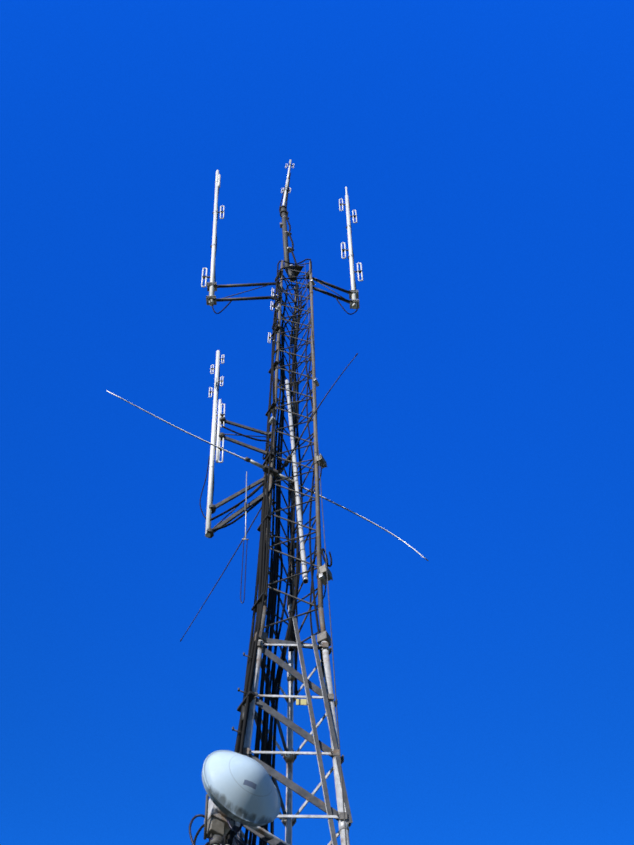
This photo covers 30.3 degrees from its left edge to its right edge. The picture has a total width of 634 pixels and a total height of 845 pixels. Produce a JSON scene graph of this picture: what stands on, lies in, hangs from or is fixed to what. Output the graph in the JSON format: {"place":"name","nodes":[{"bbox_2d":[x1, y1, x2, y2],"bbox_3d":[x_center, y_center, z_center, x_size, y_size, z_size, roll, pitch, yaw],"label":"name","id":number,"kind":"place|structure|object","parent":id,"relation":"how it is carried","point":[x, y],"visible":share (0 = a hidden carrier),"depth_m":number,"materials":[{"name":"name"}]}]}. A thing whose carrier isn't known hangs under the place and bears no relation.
{"place":"outdoors","nodes":[
{"label":"outdoors","id":0,"kind":"place"},
{"bbox_2d":[240,471,248,603],"bbox_3d":[-0.426,0.642,6.961,0.058,1.621,0.016,-3,-67,0],"label":"antenna","id":1,"kind":"object","parent":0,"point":[245,507],"visible":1,"depth_m":6.79,"materials":[{"name":"metal"}]},
{"bbox_2d":[0,0,633,844],"label":"sky","id":2,"kind":"structure","parent":0,"point":[482,417],"materials":[{"name":"blue"}]},
{"label":"ground","id":3,"kind":"structure","parent":0,"visible":0},
{"bbox_2d":[232,596,352,844],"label":"lower tower lattice","id":4,"kind":"object","parent":3,"relation":"on","point":[324,692],"visible":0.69,"depth_m":5.38,"materials":[{"name":"grey metal"}]},
{"bbox_2d":[189,750,289,844],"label":"microwave dish","id":5,"kind":"object","parent":4,"relation":"on","point":[241,789],"visible":1,"depth_m":4.42,"materials":[{"name":"paint"}]},
{"bbox_2d":[180,353,357,641],"bbox_3d":[-0.370,0.559,8.290,0.036,0.123,2.602,27,-70,-12],"label":"whip antenna","id":6,"kind":"object","parent":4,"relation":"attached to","point":[289,458],"visible":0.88,"depth_m":8.23,"materials":[{"name":"metal"}]},
{"bbox_2d":[268,288,281,343],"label":"loop antennas","id":7,"kind":"object","parent":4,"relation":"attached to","point":[272,306],"visible":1,"depth_m":11.02,"materials":[{"name":"metal"}]},
{"bbox_2d":[207,259,357,844],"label":"feeder cables","id":8,"kind":"object","parent":4,"relation":"attached to","point":[273,681],"visible":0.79,"depth_m":6.83,"materials":[{"name":"black plastic"}]},
{"bbox_2d":[279,160,296,280],"bbox_3d":[-0.379,-2.830,15.410,0.229,6.628,0.141,-24,-68,9],"label":"top antenna","id":9,"kind":"object","parent":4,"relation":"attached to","point":[283,211],"visible":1,"depth_m":14.47,"materials":[{"name":"metal"}]},
{"bbox_2d":[260,260,325,663],"bbox_3d":[-0.169,-0.201,9.402,0.353,7.203,0.317,-3,-67,0],"label":"upper tower lattice","id":10,"kind":"object","parent":4,"relation":"on","point":[318,554],"visible":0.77,"depth_m":8.14,"materials":[{"name":"grey metal"}]},
{"bbox_2d":[200,350,272,537],"bbox_3d":[-0.571,0.060,8.346,0.547,3.190,0.079,11,-67,-5],"label":"antenna array","id":11,"kind":"object","parent":10,"relation":"attached to","point":[219,437],"visible":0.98,"depth_m":7.97,"materials":[{"name":"metal"}]},
{"bbox_2d":[201,169,279,305],"bbox_3d":[-0.951,-2.512,14.636,1.064,6.771,0.083,-3,-67,0],"label":"antenna array","id":12,"kind":"object","parent":10,"relation":"attached to","point":[211,289],"visible":1,"depth_m":12.40,"materials":[{"name":"metal"}]},
{"bbox_2d":[106,390,428,560],"bbox_3d":[-0.296,0.355,7.762,2.438,0.153,0.045,27,-70,-12],"label":"long whip antenna","id":13,"kind":"object","parent":10,"relation":"attached to","point":[265,468],"visible":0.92,"depth_m":7.79,"materials":[{"name":"metal"}]},
{"bbox_2d":[270,379,315,583],"bbox_3d":[-0.158,0.269,8.066,0.308,3.156,0.063,2,-67,-1],"label":"pole antenna","id":14,"kind":"object","parent":10,"relation":"attached to","point":[301,540],"visible":0.81,"depth_m":7.66,"materials":[{"name":"metal"}]},
{"bbox_2d":[269,279,326,704],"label":"clamps","id":15,"kind":"object","parent":10,"relation":"attached to","point":[304,701],"visible":0.54,"depth_m":6.56,"materials":[{"name":"grey metal"}]},
{"bbox_2d":[314,453,332,605],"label":"junction boxes","id":16,"kind":"object","parent":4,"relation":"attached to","point":[323,464],"visible":0.77,"depth_m":6.61,"materials":[{"name":"metal"}]},
{"bbox_2d":[307,187,362,308],"bbox_3d":[0.192,-2.360,14.523,0.712,5.736,0.125,15,-68,-7],"label":"antenna array","id":17,"kind":"object","parent":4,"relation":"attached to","point":[354,296],"visible":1,"depth_m":13.17,"materials":[{"name":"metal"}]}
]}

